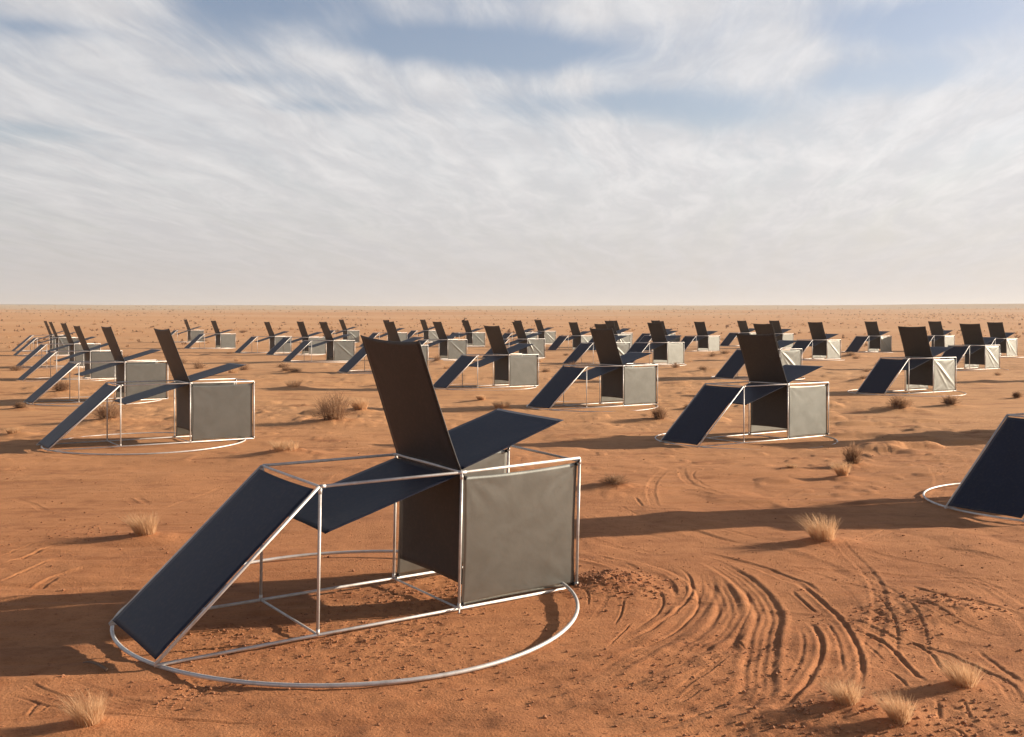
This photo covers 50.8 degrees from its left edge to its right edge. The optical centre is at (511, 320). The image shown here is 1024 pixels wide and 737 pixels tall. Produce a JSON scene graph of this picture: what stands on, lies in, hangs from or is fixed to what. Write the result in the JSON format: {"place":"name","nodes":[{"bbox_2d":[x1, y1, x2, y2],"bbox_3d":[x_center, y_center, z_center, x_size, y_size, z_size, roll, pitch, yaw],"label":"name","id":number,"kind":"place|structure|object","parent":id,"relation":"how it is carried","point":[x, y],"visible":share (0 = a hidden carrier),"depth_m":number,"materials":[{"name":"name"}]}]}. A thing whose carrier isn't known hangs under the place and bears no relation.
{"place":"outdoors","nodes":[
{"label":"outdoors","id":0,"kind":"place"},
{"bbox_2d":[0,304,1023,736],"bbox_3d":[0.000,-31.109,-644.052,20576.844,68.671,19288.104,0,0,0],"label":"ground","id":1,"kind":"structure","parent":0,"point":[930,430],"depth_m":14.04,"materials":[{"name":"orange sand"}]},
{"bbox_2d":[4,428,20,433],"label":"grass tuft","id":2,"kind":"object","parent":1,"relation":"on","point":[12,430],"visible":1,"depth_m":28.48,"materials":[{"name":"plant"}]},
{"bbox_2d":[5,365,27,370],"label":"desert shrub","id":3,"kind":"object","parent":1,"relation":"on","point":[14,368],"visible":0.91,"depth_m":64.60,"materials":[{"name":"brown plant"}]},
{"bbox_2d":[13,401,29,407],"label":"desert shrub","id":4,"kind":"object","parent":1,"relation":"on","point":[20,405],"visible":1,"depth_m":37.53,"materials":[{"name":"brown plant"}]},
{"bbox_2d":[12,321,65,351],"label":"fabric shelter","id":5,"kind":"object","parent":1,"relation":"on","point":[50,341],"visible":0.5,"depth_m":101.64,"materials":[{"name":"paint"}]},
{"bbox_2d":[13,322,78,355],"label":"fabric shelter","id":6,"kind":"object","parent":1,"relation":"on","point":[60,341],"visible":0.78,"depth_m":90.96,"materials":[{"name":"paint"}]},
{"bbox_2d":[16,323,100,368],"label":"fabric shelter","id":7,"kind":"object","parent":1,"relation":"on","point":[71,345],"visible":0.59,"depth_m":69.78,"materials":[{"name":"paint"}]},
{"bbox_2d":[52,380,70,390],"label":"desert shrub","id":8,"kind":"object","parent":1,"relation":"on","point":[61,386],"visible":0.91,"depth_m":44.78,"materials":[{"name":"brown plant"}]},
{"bbox_2d":[17,326,121,381],"bbox_3d":[-23.381,1.677,57.031,4.984,2.872,4.795,0,0,-35],"label":"fabric shelter","id":9,"kind":"object","parent":1,"relation":"on","point":[88,353],"visible":0.73,"depth_m":57.18,"materials":[{"name":"paint"}]},
{"bbox_2d":[43,688,115,726],"bbox_3d":[-3.319,2.984,8.288,0.510,0.262,0.466,0,0,31],"label":"grass tuft","id":10,"kind":"object","parent":1,"relation":"on","point":[88,715],"visible":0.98,"depth_m":8.25,"materials":[{"name":"plant"}]},
{"bbox_2d":[23,326,167,405],"bbox_3d":[-15.888,1.643,41.270,4.984,2.880,4.795,0,0,-35],"label":"fabric shelter","id":11,"kind":"object","parent":1,"relation":"on","point":[144,370],"visible":0.82,"depth_m":41.49,"materials":[{"name":"paint"}]},
{"bbox_2d":[83,661,107,671],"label":"twig","id":12,"kind":"object","parent":1,"relation":"on","point":[104,668],"visible":1,"depth_m":9.66,"materials":[{"name":"brown wood"}]},
{"bbox_2d":[87,401,135,419],"bbox_3d":[-12.216,2.703,33.016,1.632,0.691,1.406,0,0,0],"label":"desert shrub","id":13,"kind":"object","parent":1,"relation":"on","point":[102,411],"visible":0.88,"depth_m":32.88,"materials":[{"name":"beige plant"}]},
{"bbox_2d":[118,511,162,535],"bbox_3d":[-5.216,2.840,15.099,0.661,0.327,0.678,0,0,0],"label":"grass tuft","id":14,"kind":"object","parent":1,"relation":"on","point":[139,528],"visible":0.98,"depth_m":15.04,"materials":[{"name":"plant"}]},
{"bbox_2d":[36,328,254,454],"bbox_3d":[-9.109,1.623,26.989,4.984,2.880,4.795,0,0,-33],"label":"lounge chair","id":15,"kind":"object","parent":1,"relation":"on","point":[206,411],"visible":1,"depth_m":27.20,"materials":[{"name":"paint"}]},
{"bbox_2d":[171,319,203,342],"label":"fabric shelter","id":16,"kind":"object","parent":1,"relation":"on","point":[191,335],"visible":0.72,"depth_m":135.13,"materials":[{"name":"fabric"}]},
{"bbox_2d":[192,361,208,368],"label":"desert shrub","id":17,"kind":"object","parent":1,"relation":"on","point":[198,365],"visible":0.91,"depth_m":67.79,"materials":[{"name":"brown plant"}]},
{"bbox_2d":[184,321,235,348],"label":"fabric shelter","id":18,"kind":"object","parent":1,"relation":"on","point":[226,341],"visible":0.98,"depth_m":110.80,"materials":[{"name":"fabric"}]},
{"bbox_2d":[228,369,239,372],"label":"grass tuft","id":19,"kind":"object","parent":1,"relation":"on","point":[233,371],"visible":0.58,"depth_m":61.90,"materials":[{"name":"plant"}]},
{"bbox_2d":[236,363,253,369],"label":"desert shrub","id":20,"kind":"object","parent":1,"relation":"on","point":[243,368],"visible":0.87,"depth_m":65.53,"materials":[{"name":"brown plant"}]},
{"bbox_2d":[234,322,291,352],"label":"fabric shelter","id":21,"kind":"object","parent":1,"relation":"on","point":[275,339],"visible":0.73,"depth_m":99.02,"materials":[{"name":"fabric"}]},
{"bbox_2d":[276,362,290,367],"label":"desert shrub","id":22,"kind":"object","parent":1,"relation":"on","point":[281,366],"visible":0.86,"depth_m":68.96,"materials":[{"name":"brown plant"}]},
{"bbox_2d":[268,439,299,450],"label":"grass tuft","id":23,"kind":"object","parent":1,"relation":"on","point":[279,447],"visible":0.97,"depth_m":24.32,"materials":[{"name":"plant"}]},
{"bbox_2d":[282,379,303,386],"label":"grass tuft","id":24,"kind":"object","parent":1,"relation":"on","point":[294,384],"visible":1,"depth_m":47.88,"materials":[{"name":"plant"}]},
{"bbox_2d":[286,368,302,371],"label":"desert shrub","id":25,"kind":"object","parent":1,"relation":"on","point":[293,370],"visible":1,"depth_m":58.88,"materials":[{"name":"brown plant"}]},
{"bbox_2d":[266,321,325,355],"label":"fabric shelter","id":26,"kind":"object","parent":1,"relation":"on","point":[320,349],"visible":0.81,"depth_m":92.79,"materials":[{"name":"fabric"}]},
{"bbox_2d":[282,322,354,362],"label":"fabric shelter","id":27,"kind":"object","parent":1,"relation":"on","point":[338,350],"visible":0.97,"depth_m":77.14,"materials":[{"name":"paint"}]},
{"bbox_2d":[307,388,355,419],"bbox_3d":[-5.404,2.514,32.685,1.936,1.041,2.011,0,0,0],"label":"desert shrub","id":28,"kind":"object","parent":1,"relation":"on","point":[334,412],"visible":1,"depth_m":32.66,"materials":[{"name":"brown plant"}]},
{"bbox_2d":[322,319,359,342],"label":"fabric shelter","id":29,"kind":"object","parent":1,"relation":"on","point":[355,335],"visible":0.77,"depth_m":133.59,"materials":[{"name":"fabric"}]},
{"bbox_2d":[109,335,580,687],"bbox_3d":[-1.670,1.671,11.646,4.989,2.984,4.913,0,2,-36],"label":"lounge chair","id":30,"kind":"object","parent":1,"relation":"on","point":[460,495],"visible":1,"depth_m":11.74,"materials":[{"name":"paint"}]},
{"bbox_2d":[343,397,370,409],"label":"grass tuft","id":31,"kind":"object","parent":1,"relation":"on","point":[355,404],"visible":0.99,"depth_m":35.85,"materials":[{"name":"plant"}]},
{"bbox_2d":[359,320,406,346],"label":"fabric shelter","id":32,"kind":"object","parent":1,"relation":"on","point":[402,336],"visible":0.3,"depth_m":114.42,"materials":[{"name":"fabric"}]},
{"bbox_2d":[339,321,428,373],"bbox_3d":[-7.268,1.456,60.843,4.984,2.876,4.795,0,0,-32],"label":"solar panel structure","id":33,"kind":"object","parent":1,"relation":"on","point":[393,335],"visible":0.36,"depth_m":60.71,"materials":[{"name":"paint"}]},
{"bbox_2d":[407,320,438,342],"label":"fabric shelter","id":34,"kind":"object","parent":1,"relation":"on","point":[428,334],"visible":0.81,"depth_m":135.86,"materials":[{"name":"fabric"}]},
{"bbox_2d":[418,321,466,360],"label":"solar panel structure","id":35,"kind":"object","parent":1,"relation":"on","point":[452,349],"visible":0.87,"depth_m":80.44,"materials":[{"name":"paint"}]},
{"bbox_2d":[450,318,484,346],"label":"fabric shelter","id":36,"kind":"object","parent":1,"relation":"on","point":[473,338],"visible":0.92,"depth_m":117.46,"materials":[{"name":"fabric"}]},
{"bbox_2d":[475,394,484,399],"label":"grass tuft","id":37,"kind":"object","parent":1,"relation":"on","point":[480,397],"visible":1,"depth_m":41.40,"materials":[{"name":"plant"}]},
{"bbox_2d":[433,326,538,389],"bbox_3d":[-1.233,1.645,49.935,4.984,2.878,4.795,0,0,-32],"label":"lounge chair","id":38,"kind":"object","parent":1,"relation":"on","point":[517,369],"visible":0.98,"depth_m":50.10,"materials":[{"name":"paint"}]},
{"bbox_2d":[493,401,509,407],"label":"grass tuft","id":39,"kind":"object","parent":1,"relation":"on","point":[501,405],"visible":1,"depth_m":37.56,"materials":[{"name":"plant"}]},
{"bbox_2d":[0,305,1023,347],"bbox_3d":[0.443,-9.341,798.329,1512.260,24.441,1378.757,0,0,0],"label":"scrub","id":40,"kind":"object","parent":1,"relation":"on","point":[509,331],"visible":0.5,"depth_m":347.02,"materials":[{"name":"plant"}]},
{"bbox_2d":[482,322,544,358],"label":"solar panel structure","id":41,"kind":"object","parent":1,"relation":"on","point":[537,347],"visible":0.69,"depth_m":84.59,"materials":[{"name":"paint"}]},
{"bbox_2d":[502,320,537,346],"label":"fabric shelter","id":42,"kind":"object","parent":1,"relation":"on","point":[505,336],"visible":0.2,"depth_m":116.33,"materials":[{"name":"fabric"}]},
{"bbox_2d":[516,320,555,343],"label":"fabric shelter","id":43,"kind":"object","parent":1,"relation":"on","point":[549,337],"visible":0.71,"depth_m":127.77,"materials":[{"name":"fabric"}]},
{"bbox_2d":[548,322,591,349],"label":"fabric shelter","id":44,"kind":"object","parent":1,"relation":"on","point":[577,336],"visible":0.71,"depth_m":108.75,"materials":[{"name":"fabric"}]},
{"bbox_2d":[526,328,657,411],"bbox_3d":[2.982,1.709,39.639,4.984,2.889,4.795,0,0,-33],"label":"lounge chair","id":45,"kind":"object","parent":1,"relation":"on","point":[627,385],"visible":1,"depth_m":39.79,"materials":[{"name":"paint"}]},
{"bbox_2d":[562,324,629,363],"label":"solar panel structure","id":46,"kind":"object","parent":1,"relation":"on","point":[580,350],"visible":0.35,"depth_m":76.48,"materials":[{"name":"paint"}]},
{"bbox_2d":[589,321,630,346],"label":"fabric shelter","id":47,"kind":"object","parent":1,"relation":"on","point":[610,325],"visible":0.38,"depth_m":105.90,"materials":[{"name":"fabric"}]},
{"bbox_2d":[594,472,635,485],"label":"desert shrub","id":48,"kind":"object","parent":1,"relation":"on","point":[619,480],"visible":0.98,"depth_m":19.59,"materials":[{"name":"beige plant"}]},
{"bbox_2d":[609,320,632,345],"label":"fabric shelter","id":49,"kind":"object","parent":1,"relation":"on","point":[616,325],"visible":0.19,"depth_m":116.26,"materials":[{"name":"paint"}]},
{"bbox_2d":[624,322,684,365],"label":"lounge chair","id":50,"kind":"object","parent":1,"relation":"on","point":[665,351],"visible":0.91,"depth_m":73.28,"materials":[{"name":"paint"}]},
{"bbox_2d":[635,320,674,342],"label":"fabric shelter","id":51,"kind":"object","parent":1,"relation":"on","point":[641,336],"visible":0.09,"depth_m":112.52,"materials":[{"name":"fabric"}]},
{"bbox_2d":[646,405,669,419],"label":"desert shrub","id":52,"kind":"object","parent":1,"relation":"on","point":[658,413],"visible":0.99,"depth_m":34.01,"materials":[{"name":"beige plant"}]},
{"bbox_2d":[639,321,680,351],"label":"fabric shelter","id":53,"kind":"object","parent":1,"relation":"on","point":[646,338],"visible":0.26,"depth_m":102.22,"materials":[{"name":"fabric"}]},
{"bbox_2d":[681,322,719,351],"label":"fabric shelter","id":54,"kind":"object","parent":1,"relation":"on","point":[705,339],"visible":0.94,"depth_m":103.55,"materials":[{"name":"fabric"}]},
{"bbox_2d":[719,321,755,345],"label":"fabric shelter","id":55,"kind":"object","parent":1,"relation":"on","point":[731,336],"visible":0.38,"depth_m":120.37,"materials":[{"name":"fabric"}]},
{"bbox_2d":[655,333,837,448],"bbox_3d":[6.319,1.774,29.086,4.984,2.878,4.795,0,0,-34],"label":"fabric shelter","id":56,"kind":"object","parent":1,"relation":"on","point":[773,397],"visible":1,"depth_m":29.20,"materials":[{"name":"paint"}]},
{"bbox_2d":[711,323,804,379],"bbox_3d":[12.930,1.561,56.584,4.984,2.869,4.795,0,0,-32],"label":"fabric shelter","id":57,"kind":"object","parent":1,"relation":"on","point":[732,365],"visible":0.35,"depth_m":56.49,"materials":[{"name":"paint"}]},
{"bbox_2d":[769,321,793,347],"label":"fabric shelter","id":58,"kind":"object","parent":1,"relation":"on","point":[780,334],"visible":0.51,"depth_m":111.71,"materials":[{"name":"fabric"}]},
{"bbox_2d":[785,464,796,467],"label":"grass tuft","id":59,"kind":"object","parent":1,"relation":"on","point":[790,466],"visible":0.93,"depth_m":22.74,"materials":[{"name":"plant"}]},
{"bbox_2d":[790,322,840,360],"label":"fabric shelter","id":60,"kind":"object","parent":1,"relation":"on","point":[821,345],"visible":0.94,"depth_m":82.04,"materials":[{"name":"paint"}]},
{"bbox_2d":[793,513,841,541],"bbox_3d":[4.247,2.886,15.093,0.763,0.397,0.814,0,0,0],"label":"grass tuft","id":61,"kind":"object","parent":1,"relation":"on","point":[818,533],"visible":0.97,"depth_m":15.01,"materials":[{"name":"plant"}]},
{"bbox_2d":[827,460,852,475],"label":"grass tuft","id":62,"kind":"object","parent":1,"relation":"on","point":[843,470],"visible":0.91,"depth_m":21.64,"materials":[{"name":"plant"}]},
{"bbox_2d":[819,674,866,705],"bbox_3d":[2.657,3.025,8.754,0.435,0.231,0.448,0,0,0],"label":"grass tuft","id":63,"kind":"object","parent":1,"relation":"on","point":[844,697],"visible":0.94,"depth_m":8.74,"materials":[{"name":"plant"}]},
{"bbox_2d":[841,439,864,464],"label":"desert shrub","id":64,"kind":"object","parent":1,"relation":"on","point":[851,456],"visible":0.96,"depth_m":23.21,"materials":[{"name":"beige plant"}]},
{"bbox_2d":[841,321,891,352],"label":"fabric shelter","id":65,"kind":"object","parent":1,"relation":"on","point":[875,340],"visible":0.98,"depth_m":100.09,"materials":[{"name":"fabric"}]},
{"bbox_2d":[867,689,917,724],"bbox_3d":[2.978,3.042,8.437,0.435,0.254,0.452,0,0,0],"label":"grass tuft","id":66,"kind":"object","parent":1,"relation":"on","point":[899,714],"visible":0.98,"depth_m":8.42,"materials":[{"name":"plant"}]},
{"bbox_2d":[886,394,916,408],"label":"desert shrub","id":67,"kind":"object","parent":1,"relation":"on","point":[896,402],"visible":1,"depth_m":36.86,"materials":[{"name":"brown plant"}]},
{"bbox_2d":[847,326,964,395],"bbox_3d":[17.013,1.664,46.465,4.984,2.882,4.795,0,0,-34],"label":"fabric shelter","id":68,"kind":"object","parent":1,"relation":"on","point":[922,366],"visible":0.99,"depth_m":46.56,"materials":[{"name":"paint"}]},
{"bbox_2d":[927,321,954,346],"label":"fabric shelter","id":69,"kind":"object","parent":1,"relation":"on","point":[938,337],"visible":0.64,"depth_m":102.17,"materials":[{"name":"fabric"}]},
{"bbox_2d":[939,395,960,404],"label":"desert shrub","id":70,"kind":"object","parent":1,"relation":"on","point":[950,400],"visible":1,"depth_m":38.91,"materials":[{"name":"brown plant"}]},
{"bbox_2d":[933,652,984,687],"bbox_3d":[3.811,3.020,9.220,0.444,0.266,0.511,0,0,0],"label":"grass tuft","id":71,"kind":"object","parent":1,"relation":"on","point":[958,679],"visible":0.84,"depth_m":9.21,"materials":[{"name":"plant"}]},
{"bbox_2d":[922,413,1023,521],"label":"fabric shelter","id":72,"kind":"object","parent":1,"relation":"on","point":[992,481],"visible":1,"depth_m":17.79,"materials":[{"name":"paint"}]},
{"bbox_2d":[940,323,1007,370],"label":"fabric shelter","id":73,"kind":"object","parent":1,"relation":"on","point":[976,350],"visible":0.9,"depth_m":66.99,"materials":[{"name":"paint"}]},
{"bbox_2d":[986,322,1017,357],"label":"fabric shelter","id":74,"kind":"object","parent":1,"relation":"on","point":[1008,346],"visible":0.72,"depth_m":88.89,"materials":[{"name":"fabric"}]},
{"bbox_2d":[1012,391,1022,397],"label":"desert shrub","id":75,"kind":"object","parent":1,"relation":"on","point":[1017,394],"visible":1,"depth_m":42.66,"materials":[{"name":"brown plant"}]},
{"bbox_2d":[0,0,1023,305],"label":"sky","id":76,"kind":"structure","parent":0,"point":[153,152],"materials":[{"name":"white"}]}
]}

